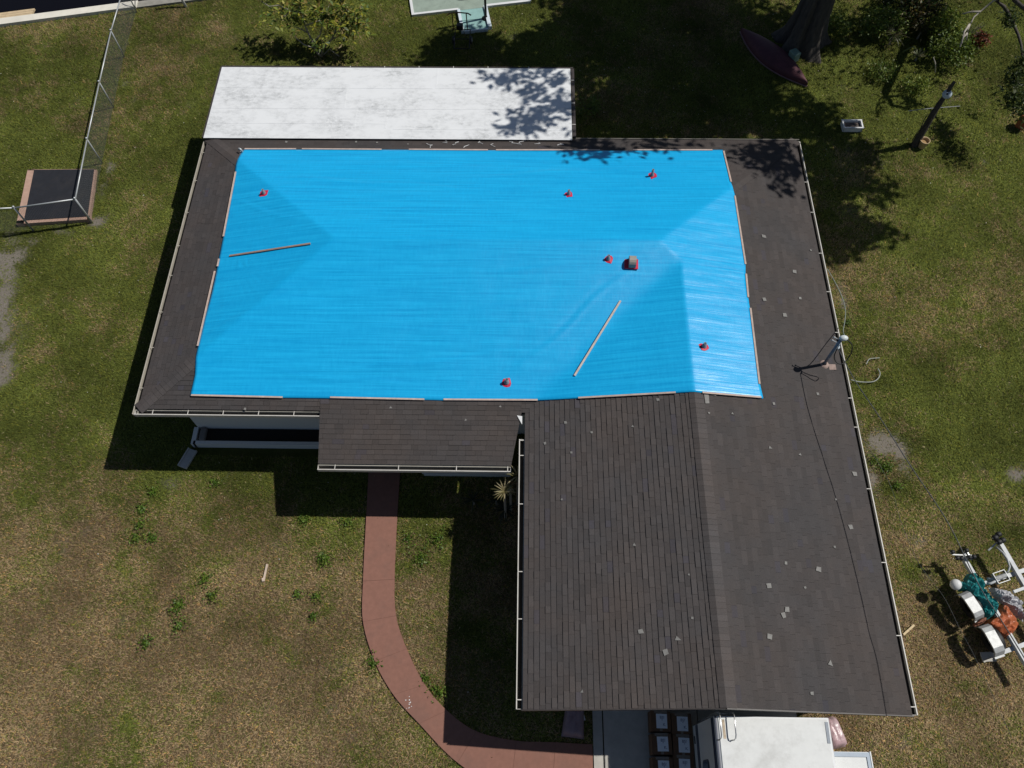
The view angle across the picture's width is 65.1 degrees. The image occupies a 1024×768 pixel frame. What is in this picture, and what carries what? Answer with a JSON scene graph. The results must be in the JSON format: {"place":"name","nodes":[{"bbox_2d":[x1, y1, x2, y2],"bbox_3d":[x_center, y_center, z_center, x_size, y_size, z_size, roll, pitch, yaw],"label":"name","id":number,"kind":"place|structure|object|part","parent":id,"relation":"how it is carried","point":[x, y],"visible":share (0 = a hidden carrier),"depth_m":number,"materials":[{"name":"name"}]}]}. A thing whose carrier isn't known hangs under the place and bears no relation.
{"place":"outdoors","nodes":[
{"label":"outdoors","id":0,"kind":"place"},
{"bbox_2d":[0,0,143,13],"bbox_3d":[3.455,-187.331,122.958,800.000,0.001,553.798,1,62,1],"label":"water","id":1,"kind":"structure","parent":0,"point":[41,6],"depth_m":32.17,"materials":[{"name":"black liquid"}]},
{"bbox_2d":[0,8,34,17],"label":"dock","id":2,"kind":"object","parent":1,"relation":"in","point":[17,13],"visible":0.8,"depth_m":30.80,"materials":[{"name":"brown wood"}]},
{"bbox_2d":[362,472,592,767],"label":"path","id":3,"kind":"structure","parent":0,"point":[458,741],"depth_m":19.45,"materials":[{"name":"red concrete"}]},
{"bbox_2d":[0,0,1023,767],"bbox_3d":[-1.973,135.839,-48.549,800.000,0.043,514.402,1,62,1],"label":"ground","id":4,"kind":"structure","parent":0,"point":[880,442],"depth_m":22.03,"materials":[{"name":"plant"}]},
{"bbox_2d":[16,169,97,226],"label":"mat platform","id":5,"kind":"structure","parent":4,"relation":"on","point":[45,185],"depth_m":26.47,"materials":[{"name":"rubber"}]},
{"bbox_2d":[0,0,136,231],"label":"chain link fence","id":6,"kind":"object","parent":4,"relation":"on","point":[81,169],"visible":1,"depth_m":26.82,"materials":[{"name":"metal"}]},
{"bbox_2d":[0,0,206,26],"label":"seawall","id":7,"kind":"object","parent":4,"relation":"on","point":[57,15],"visible":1,"depth_m":30.77,"materials":[{"name":"concrete"}]},
{"bbox_2d":[125,531,142,551],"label":"weed","id":8,"kind":"object","parent":4,"relation":"on","point":[135,536],"visible":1,"depth_m":21.06,"materials":[{"name":"green plant"}]},
{"bbox_2d":[126,511,150,535],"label":"weed","id":9,"kind":"object","parent":4,"relation":"on","point":[138,524],"visible":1,"depth_m":21.24,"materials":[{"name":"green plant"}]},
{"bbox_2d":[128,499,152,518],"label":"weed","id":10,"kind":"object","parent":4,"relation":"on","point":[141,507],"visible":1,"depth_m":21.44,"materials":[{"name":"green plant"}]},
{"bbox_2d":[130,633,155,656],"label":"weed","id":11,"kind":"object","parent":4,"relation":"on","point":[146,642],"visible":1,"depth_m":19.83,"materials":[{"name":"green plant"}]},
{"bbox_2d":[139,531,160,550],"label":"weed","id":12,"kind":"object","parent":4,"relation":"on","point":[151,538],"visible":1,"depth_m":21.06,"materials":[{"name":"green plant"}]},
{"bbox_2d":[146,483,160,499],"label":"weed","id":13,"kind":"object","parent":4,"relation":"on","point":[153,491],"visible":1,"depth_m":21.66,"materials":[{"name":"green plant"}]},
{"bbox_2d":[165,613,190,637],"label":"weed","id":14,"kind":"object","parent":4,"relation":"on","point":[179,624],"visible":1,"depth_m":20.02,"materials":[{"name":"green plant"}]},
{"bbox_2d":[164,591,194,626],"bbox_3d":[-8.369,5.646,20.183,0.818,0.143,0.893,1,62,1],"label":"weed","id":15,"kind":"object","parent":4,"relation":"on","point":[179,604],"visible":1,"depth_m":20.23,"materials":[{"name":"green plant"}]},
{"bbox_2d":[177,448,196,468],"bbox_3d":[-8.937,2.049,22.096,0.270,0.090,0.560,18,64,10],"label":"splash block","id":16,"kind":"object","parent":4,"relation":"on","point":[188,456],"depth_m":22.08,"materials":[{"name":"concrete"}]},
{"bbox_2d":[194,567,216,591],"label":"weed","id":17,"kind":"object","parent":4,"relation":"on","point":[203,579],"visible":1,"depth_m":20.55,"materials":[{"name":"green plant"}]},
{"bbox_2d":[201,586,223,604],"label":"weed","id":18,"kind":"object","parent":4,"relation":"on","point":[211,594],"visible":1,"depth_m":20.34,"materials":[{"name":"green plant"}]},
{"bbox_2d":[208,475,222,489],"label":"weed","id":19,"kind":"object","parent":4,"relation":"on","point":[215,482],"visible":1,"depth_m":21.77,"materials":[{"name":"green plant"}]},
{"bbox_2d":[191,427,318,448],"bbox_3d":[-6.583,1.513,22.361,4.560,0.300,0.520,1,62,1],"label":"planter","id":20,"kind":"object","parent":4,"relation":"on","point":[266,438],"visible":0.69,"depth_m":22.31,"materials":[{"name":"paint"}]},
{"bbox_2d":[199,427,207,440],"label":"concrete block","id":21,"kind":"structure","parent":20,"relation":"on","point":[203,433],"depth_m":22.25,"materials":[{"name":"concrete"}]},
{"bbox_2d":[262,564,267,581],"bbox_3d":[-6.363,4.859,20.636,0.095,0.030,0.454,3,62,2],"label":"broken stake","id":22,"kind":"object","parent":4,"relation":"on","point":[265,572],"visible":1,"depth_m":20.61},
{"bbox_2d":[287,588,305,602],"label":"weed","id":23,"kind":"object","parent":4,"relation":"on","point":[297,593],"visible":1,"depth_m":20.33,"materials":[{"name":"green plant"}]},
{"bbox_2d":[293,511,318,532],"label":"weed","id":24,"kind":"object","parent":4,"relation":"on","point":[303,519],"visible":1,"depth_m":21.27,"materials":[{"name":"green plant"}]},
{"bbox_2d":[306,610,318,622],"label":"weed","id":25,"kind":"object","parent":4,"relation":"on","point":[313,615],"visible":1,"depth_m":20.09,"materials":[{"name":"green plant"}]},
{"bbox_2d":[254,0,375,56],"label":"broadleaf tree","id":26,"kind":"object","parent":4,"relation":"on","point":[332,21],"visible":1,"depth_m":28.62,"materials":[{"name":"green plant"}]},
{"bbox_2d":[307,584,324,607],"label":"weed","id":27,"kind":"object","parent":4,"relation":"on","point":[316,595],"visible":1,"depth_m":20.32,"materials":[{"name":"green plant"}]},
{"bbox_2d":[314,541,344,571],"bbox_3d":[-4.729,4.496,20.768,0.793,0.132,0.856,1,62,1],"label":"weed","id":28,"kind":"object","parent":4,"relation":"on","point":[325,558],"visible":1,"depth_m":20.77,"materials":[{"name":"green plant"}]},
{"bbox_2d":[340,513,356,534],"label":"weed","id":29,"kind":"object","parent":4,"relation":"on","point":[347,521],"visible":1,"depth_m":21.21,"materials":[{"name":"green plant"}]},
{"bbox_2d":[360,649,383,676],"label":"weed","id":30,"kind":"object","parent":4,"relation":"on","point":[372,663],"visible":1,"depth_m":19.55,"materials":[{"name":"green plant"}]},
{"bbox_2d":[400,523,418,547],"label":"weed","id":31,"kind":"object","parent":4,"relation":"on","point":[407,538],"visible":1,"depth_m":21.01,"materials":[{"name":"green plant"}]},
{"bbox_2d":[404,543,435,572],"bbox_3d":[-2.370,4.479,20.752,0.874,0.144,0.797,1,62,1],"label":"weed","id":32,"kind":"object","parent":4,"relation":"on","point":[420,556],"visible":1,"depth_m":20.75,"materials":[{"name":"green plant"}]},
{"bbox_2d":[418,670,432,685],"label":"weed","id":33,"kind":"object","parent":4,"relation":"on","point":[425,677],"visible":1,"depth_m":19.38,"materials":[{"name":"green plant"}]},
{"bbox_2d":[415,521,457,552],"bbox_3d":[-1.991,3.983,21.012,1.119,0.142,0.861,1,62,1],"label":"weed","id":34,"kind":"object","parent":4,"relation":"on","point":[437,537],"visible":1,"depth_m":21.01,"materials":[{"name":"green plant"}]},
{"bbox_2d":[425,679,450,702],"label":"weed","id":35,"kind":"object","parent":4,"relation":"on","point":[440,691],"visible":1,"depth_m":19.23,"materials":[{"name":"green plant"}]},
{"bbox_2d":[446,12,471,48],"bbox_3d":[-1.946,-13.009,29.528,0.924,0.993,1.183,1,62,1],"label":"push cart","id":36,"kind":"object","parent":4,"relation":"on","point":[459,26],"visible":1,"depth_m":29.71,"materials":[{"name":"black metal"}]},
{"bbox_2d":[422,468,511,476],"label":"porch wall","id":37,"kind":"structure","parent":4,"relation":"on","point":[468,474],"depth_m":21.79,"materials":[{"name":"paint"}]},
{"bbox_2d":[409,0,530,33],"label":"green deck","id":38,"kind":"structure","parent":4,"relation":"on","point":[475,21],"depth_m":30.74,"materials":[{"name":"paint"}]},
{"bbox_2d":[482,0,486,21],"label":"black post","id":39,"kind":"object","parent":38,"relation":"on","point":[485,13],"visible":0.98,"depth_m":30.23,"materials":[{"name":"metal"}]},
{"bbox_2d":[459,489,486,509],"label":"spiky plant","id":40,"kind":"object","parent":4,"relation":"on","point":[472,499],"visible":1,"depth_m":21.20,"materials":[{"name":"green plant"}]},
{"bbox_2d":[484,490,506,507],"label":"spiky plant","id":41,"kind":"object","parent":4,"relation":"on","point":[494,499],"visible":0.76,"depth_m":21.15,"materials":[{"name":"green plant"}]},
{"bbox_2d":[489,499,517,525],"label":"spiky plant","id":42,"kind":"object","parent":4,"relation":"on","point":[508,511],"visible":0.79,"depth_m":20.93,"materials":[{"name":"green plant"}]},
{"bbox_2d":[494,479,516,517],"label":"spiky plant","id":43,"kind":"object","parent":4,"relation":"on","point":[503,491],"visible":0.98,"depth_m":19.55,"materials":[{"name":"green plant"}]},
{"bbox_2d":[502,478,518,509],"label":"spiky plant","id":44,"kind":"object","parent":4,"relation":"on","point":[510,498],"visible":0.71,"depth_m":19.82,"materials":[{"name":"green plant"}]},
{"bbox_2d":[0,12,1021,757],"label":"fallen leaves","id":45,"kind":"object","parent":4,"relation":"on","point":[688,122],"visible":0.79,"depth_m":27.66,"materials":[{"name":"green plant"}]},
{"bbox_2d":[504,462,524,505],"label":"spiky plant","id":46,"kind":"object","parent":4,"relation":"on","point":[516,475],"visible":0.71,"depth_m":19.61,"materials":[{"name":"green plant"}]},
{"bbox_2d":[132,66,917,716],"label":"house","id":47,"kind":"structure","parent":4,"relation":"on","point":[692,550],"depth_m":19.07,"materials":[{"name":"paint"}]},
{"bbox_2d":[190,148,762,400],"bbox_3d":[-0.939,-3.438,21.553,14.382,0.973,8.507,1,62,1],"label":"tarp","id":48,"kind":"object","parent":47,"relation":"on","point":[450,274],"visible":1,"depth_m":20.93,"materials":[{"name":"blue plastic"}]},
{"bbox_2d":[259,189,267,196],"bbox_3d":[-7.003,-5.410,22.604,0.241,0.211,0.233,3,62,2],"label":"roof vent","id":49,"kind":"object","parent":48,"relation":"on","point":[263,192],"visible":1,"depth_m":22.61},
{"bbox_2d":[229,243,310,256],"bbox_3d":[-6.514,-3.604,21.553,2.313,0.525,0.048,-1,62,0],"label":"loose board","id":50,"kind":"object","parent":48,"relation":"on","point":[265,250],"visible":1,"depth_m":21.54,"materials":[{"name":"wood"}]},
{"bbox_2d":[502,378,510,386],"bbox_3d":[-0.142,-0.058,20.090,0.237,0.225,0.238,-5,62,-2],"label":"roof vent","id":51,"kind":"object","parent":48,"relation":"on","point":[506,382],"visible":1,"depth_m":20.11,"materials":[{"name":"metal"}]},
{"bbox_2d":[565,189,572,196],"bbox_3d":[1.578,-5.326,22.372,0.223,0.231,0.235,-10,62,-5],"label":"roof vent","id":52,"kind":"object","parent":48,"relation":"on","point":[568,193],"visible":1,"depth_m":22.37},
{"bbox_2d":[574,300,620,375],"bbox_3d":[2.182,-1.177,20.378,0.048,0.388,2.352,29,66,15],"label":"loose board","id":53,"kind":"object","parent":48,"relation":"on","point":[597,338],"visible":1,"depth_m":20.36,"materials":[{"name":"wood"}]},
{"bbox_2d":[604,254,612,263],"bbox_3d":[2.529,-3.287,20.972,0.232,0.209,0.224,6,62,3],"label":"roof vent","id":54,"kind":"object","parent":48,"relation":"on","point":[608,258],"visible":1,"depth_m":20.99,"materials":[{"name":"metal"}]},
{"bbox_2d":[648,169,656,178],"bbox_3d":[4.005,-6.008,22.892,0.283,0.309,0.266,-25,65,-12],"label":"roof vent","id":55,"kind":"object","parent":48,"relation":"on","point":[652,175],"visible":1,"depth_m":22.92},
{"bbox_2d":[699,342,708,350],"bbox_3d":[4.754,-0.950,19.811,0.238,0.212,0.235,-20,64,-10],"label":"roof vent","id":56,"kind":"object","parent":48,"relation":"on","point":[704,346],"visible":1,"depth_m":19.80,"materials":[{"name":"metal"}]},
{"bbox_2d":[624,256,637,268],"bbox_3d":[3.117,-3.226,20.884,0.360,0.263,0.400,3,62,2],"label":"hood vent","id":57,"kind":"object","parent":47,"relation":"on","point":[631,262],"visible":1,"depth_m":20.84,"materials":[{"name":"metal"}]},
{"bbox_2d":[820,335,847,369],"bbox_3d":[8.004,-0.788,19.827,0.480,1.429,0.319,1,62,1],"label":"service mast","id":58,"kind":"object","parent":47,"relation":"attached to","point":[836,346],"visible":1,"depth_m":19.90,"materials":[{"name":"metal"}]},
{"bbox_2d":[827,269,845,334],"bbox_3d":[8.631,-1.990,20.831,0.621,1.830,3.189,10,63,6],"label":"slack cable","id":59,"kind":"object","parent":58,"relation":"hanging from","point":[842,299],"visible":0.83,"depth_m":22.00,"materials":[{"name":"rubber"}]},
{"bbox_2d":[834,340,852,364],"bbox_3d":[8.050,-0.771,19.449,0.378,0.605,0.326,-30,66,-15],"label":"drip loop","id":60,"kind":"object","parent":58,"relation":"hanging from","point":[849,355],"visible":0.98,"depth_m":19.55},
{"bbox_2d":[838,348,1023,657],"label":"service drop","id":61,"kind":"object","parent":58,"relation":"attached to","point":[938,507],"visible":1,"depth_m":16.66,"materials":[{"name":"rubber"}]},
{"bbox_2d":[862,438,1012,739],"bbox_3d":[10.045,4.612,19.257,0.331,1.908,7.707,-20,64,-10],"label":"thin wire","id":62,"kind":"object","parent":47,"relation":"attached to","point":[941,593],"visible":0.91,"depth_m":19.17,"materials":[{"name":"metal"}]},
{"bbox_2d":[561,711,583,738],"bbox_3d":[1.462,7.865,18.823,0.538,0.308,0.780,6,62,3],"label":"insulation pack","id":63,"kind":"object","parent":4,"relation":"on","point":[573,724],"visible":0.79,"depth_m":18.70,"materials":[{"name":"plastic"}]},
{"bbox_2d":[575,91,604,122],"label":"shrub","id":64,"kind":"object","parent":4,"relation":"on","point":[591,104],"visible":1,"depth_m":28.01,"materials":[{"name":"green plant"}]},
{"bbox_2d":[739,28,807,86],"bbox_3d":[9.545,-11.999,29.256,1.074,0.332,3.541,-30,66,-14],"label":"canoe","id":65,"kind":"object","parent":4,"relation":"on","point":[772,56],"visible":1,"depth_m":29.08,"materials":[{"name":"plastic"}]},
{"bbox_2d":[788,48,800,61],"bbox_3d":[10.216,-11.897,29.055,0.300,0.360,0.340,-25,65,-12],"label":"mint tub","id":66,"kind":"object","parent":65,"relation":"in","point":[794,54],"visible":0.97,"depth_m":28.92,"materials":[{"name":"plastic"}]},
{"bbox_2d":[771,0,834,63],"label":"shade tree","id":67,"kind":"object","parent":4,"relation":"on","point":[804,30],"visible":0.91,"depth_m":28.93,"materials":[{"name":"brown plant"}]},
{"bbox_2d":[827,716,846,748],"bbox_3d":[7.465,8.084,18.616,0.448,0.383,0.680,-11,63,-5],"label":"insulation pack","id":68,"kind":"object","parent":4,"relation":"on","point":[838,738],"visible":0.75,"depth_m":18.46,"materials":[{"name":"pink plastic"}]},
{"bbox_2d":[827,9,855,39],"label":"shrub","id":69,"kind":"object","parent":4,"relation":"on","point":[838,20],"visible":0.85,"depth_m":29.64,"materials":[{"name":"green plant"}]},
{"bbox_2d":[840,119,863,131],"bbox_3d":[11.724,-8.910,27.690,0.710,0.201,0.410,1,62,1],"label":"trough","id":70,"kind":"object","parent":4,"relation":"on","point":[851,125],"visible":1,"depth_m":27.67,"materials":[{"name":"white paint"}]},
{"bbox_2d":[851,368,880,382],"bbox_3d":[10.250,-0.158,23.134,0.959,0.032,0.330,-20,64,-10],"label":"fallen cable","id":71,"kind":"object","parent":4,"relation":"on","point":[871,381],"visible":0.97,"depth_m":23.09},
{"bbox_2d":[868,454,882,464],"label":"weed","id":72,"kind":"object","parent":4,"relation":"on","point":[874,459],"visible":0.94,"depth_m":21.96,"materials":[{"name":"green plant"}]},
{"bbox_2d":[866,54,899,85],"bbox_3d":[13.264,-11.280,28.723,1.256,0.680,1.378,1,62,1],"label":"shrub","id":73,"kind":"object","parent":4,"relation":"on","point":[880,71],"visible":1,"depth_m":28.69,"materials":[{"name":"green plant"}]},
{"bbox_2d":[872,452,897,474],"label":"weed","id":74,"kind":"object","parent":4,"relation":"on","point":[887,466],"visible":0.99,"depth_m":21.85,"materials":[{"name":"green plant"}]},
{"bbox_2d":[858,3,912,45],"bbox_3d":[13.756,-13.420,29.625,1.951,1.024,1.826,1,62,1],"label":"shrub","id":75,"kind":"object","parent":4,"relation":"on","point":[883,24],"visible":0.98,"depth_m":29.57,"materials":[{"name":"green plant"}]},
{"bbox_2d":[875,24,906,45],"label":"yucca","id":76,"kind":"object","parent":4,"relation":"on","point":[894,34],"visible":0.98,"depth_m":29.37,"materials":[{"name":"green plant"}]},
{"bbox_2d":[891,478,905,491],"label":"weed","id":77,"kind":"object","parent":4,"relation":"on","point":[896,484],"visible":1,"depth_m":21.59,"materials":[{"name":"green plant"}]},
{"bbox_2d":[873,0,937,18],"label":"shrub","id":78,"kind":"object","parent":4,"relation":"on","point":[890,2],"visible":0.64,"depth_m":29.87,"materials":[{"name":"green plant"}]},
{"bbox_2d":[900,1,914,20],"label":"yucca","id":79,"kind":"object","parent":4,"relation":"on","point":[906,8],"visible":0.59,"depth_m":29.89,"materials":[{"name":"green plant"}]},
{"bbox_2d":[903,624,914,634],"bbox_3d":[9.817,6.082,19.850,0.391,0.025,0.050,-33,67,-16],"label":"wood strip","id":80,"kind":"object","parent":4,"relation":"on","point":[908,629],"visible":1,"depth_m":19.84,"materials":[{"name":"brown wood"}]},
{"bbox_2d":[899,73,932,95],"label":"shrub","id":81,"kind":"object","parent":4,"relation":"on","point":[921,82],"visible":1,"depth_m":28.41,"materials":[{"name":"green plant"}]},
{"bbox_2d":[910,48,926,60],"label":"agave","id":82,"kind":"object","parent":4,"relation":"on","point":[917,55],"visible":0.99,"depth_m":29.16,"materials":[{"name":"green plant"}]},
{"bbox_2d":[909,21,932,41],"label":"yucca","id":83,"kind":"object","parent":4,"relation":"on","point":[925,30],"visible":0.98,"depth_m":29.48,"materials":[{"name":"green plant"}]},
{"bbox_2d":[918,136,929,148],"bbox_3d":[13.938,-8.146,27.196,0.330,0.330,0.330,1,62,1],"label":"bucket","id":84,"kind":"object","parent":4,"relation":"on","point":[924,142],"visible":1,"depth_m":27.13,"materials":[{"name":"plastic"}]},
{"bbox_2d":[896,0,957,39],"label":"shrub","id":85,"kind":"object","parent":4,"relation":"on","point":[932,10],"visible":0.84,"depth_m":29.54,"materials":[{"name":"green plant"}]},
{"bbox_2d":[909,81,959,147],"bbox_3d":[13.959,-8.879,26.384,1.763,2.662,0.524,-8,62,-4],"label":"clothesline post","id":86,"kind":"object","parent":4,"relation":"on","point":[925,126],"visible":1,"depth_m":26.39,"materials":[{"name":"brown wood"}]},
{"bbox_2d":[925,3,966,41],"bbox_3d":[15.903,-13.213,29.278,1.506,1.407,1.520,35,68,17],"label":"shrub","id":87,"kind":"object","parent":4,"relation":"on","point":[948,18],"visible":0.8,"depth_m":29.18,"materials":[{"name":"green plant"}]},
{"bbox_2d":[919,21,982,73],"bbox_3d":[15.900,-12.235,28.846,2.196,1.304,1.976,1,62,1],"label":"shrub","id":88,"kind":"object","parent":4,"relation":"on","point":[954,37],"visible":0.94,"depth_m":28.83,"materials":[{"name":"green plant"}]},
{"bbox_2d":[961,22,986,37],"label":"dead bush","id":89,"kind":"object","parent":4,"relation":"on","point":[974,29],"visible":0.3,"depth_m":29.32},
{"bbox_2d":[969,29,993,47],"bbox_3d":[17.084,-12.575,29.262,0.945,0.832,0.902,-32,67,-15],"label":"croton","id":90,"kind":"object","parent":4,"relation":"on","point":[983,38],"visible":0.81,"depth_m":29.16,"materials":[{"name":"red plant"}]},
{"bbox_2d":[950,531,1023,665],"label":"trailer","id":91,"kind":"object","parent":4,"relation":"on","point":[993,640],"visible":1,"depth_m":19.64,"materials":[{"name":"paint"}]},
{"bbox_2d":[958,573,998,618],"bbox_3d":[11.454,5.105,19.658,0.669,0.389,1.190,-27,65,-13],"label":"crumpled tarp","id":92,"kind":"object","parent":91,"relation":"on","point":[970,584],"visible":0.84,"depth_m":19.60,"materials":[{"name":"plastic"}]},
{"bbox_2d":[950,579,961,589],"bbox_3d":[10.887,4.920,19.687,0.266,0.270,0.262,1,62,1],"label":"buoy","id":93,"kind":"object","parent":92,"relation":"attached to","point":[955,584],"visible":1,"depth_m":19.60,"materials":[{"name":"plastic"}]},
{"bbox_2d":[973,618,986,625],"bbox_3d":[11.303,5.724,19.361,0.395,0.178,0.140,-23,64,-11],"label":"rag","id":94,"kind":"object","parent":91,"relation":"hanging from","point":[981,621],"visible":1,"depth_m":19.33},
{"bbox_2d":[984,605,1017,638],"bbox_3d":[11.963,5.738,19.438,0.754,0.338,0.625,-41,69,-19],"label":"crumpled tarp","id":95,"kind":"object","parent":91,"relation":"on","point":[1008,618],"visible":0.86,"depth_m":19.37,"materials":[{"name":"plastic"}]},
{"bbox_2d":[988,587,1023,621],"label":"crumpled tarp","id":96,"kind":"object","parent":91,"relation":"on","point":[1011,601],"visible":0.99,"depth_m":19.69,"materials":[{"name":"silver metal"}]},
{"bbox_2d":[980,652,996,662],"bbox_3d":[11.598,6.649,19.525,0.339,0.050,0.245,-2,62,-1],"label":"concrete block","id":97,"kind":"object","parent":4,"relation":"on","point":[985,655],"visible":0.79,"depth_m":19.53,"materials":[{"name":"concrete"}]},
{"bbox_2d":[959,0,1023,128],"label":"overhanging tree","id":98,"kind":"object","parent":4,"relation":"on","point":[1018,73],"visible":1,"depth_m":25.89,"materials":[{"name":"green plant"}]},
{"bbox_2d":[1015,115,1023,129],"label":"terracotta pot","id":99,"kind":"object","parent":4,"relation":"on","point":[1018,124],"visible":0.63,"depth_m":27.45,"materials":[{"name":"ceramic"}]},
{"bbox_2d":[592,710,796,767],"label":"driveway","id":100,"kind":"structure","parent":0,"point":[626,740],"depth_m":18.80,"materials":[{"name":"concrete"}]},
{"bbox_2d":[648,710,670,732],"bbox_3d":[3.430,7.869,18.693,0.460,0.476,0.450,2,62,1],"label":"carton","id":101,"kind":"object","parent":100,"relation":"on","point":[659,721],"visible":0.99,"depth_m":18.50,"materials":[{"name":"cardboard"}]},
{"bbox_2d":[648,733,672,755],"bbox_3d":[3.413,8.296,18.468,0.460,0.476,0.450,0,62,0],"label":"carton","id":102,"kind":"object","parent":100,"relation":"on","point":[660,744],"visible":1,"depth_m":18.27,"materials":[{"name":"cardboard"}]},
{"bbox_2d":[649,757,672,767],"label":"carton","id":103,"kind":"object","parent":100,"relation":"on","point":[660,762],"visible":1,"depth_m":18.09,"materials":[{"name":"cardboard"}]},
{"bbox_2d":[669,713,691,734],"bbox_3d":[3.903,7.918,18.663,0.460,0.476,0.450,2,62,1],"label":"carton","id":104,"kind":"object","parent":100,"relation":"on","point":[681,723],"visible":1,"depth_m":18.45,"materials":[{"name":"cardboard"}]},
{"bbox_2d":[670,734,693,755],"bbox_3d":[3.896,8.315,18.454,0.460,0.476,0.450,2,62,1],"label":"carton","id":105,"kind":"object","parent":100,"relation":"on","point":[682,744],"visible":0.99,"depth_m":18.25,"materials":[{"name":"cardboard"}]},
{"bbox_2d":[670,755,693,767],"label":"carton","id":106,"kind":"object","parent":100,"relation":"on","point":[683,761],"visible":1,"depth_m":18.09,"materials":[{"name":"cardboard"}]},
{"bbox_2d":[693,712,873,767],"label":"camper trailer","id":107,"kind":"object","parent":100,"relation":"on","point":[725,741],"visible":1,"depth_m":16.21,"materials":[{"name":"white metal"}]},
{"bbox_3d":[4.118,8.375,16.897,0.030,0.620,0.840,1,62,1],"label":"window","id":108,"kind":"part","parent":107,"relation":"part of","materials":[{"name":"black glass"}]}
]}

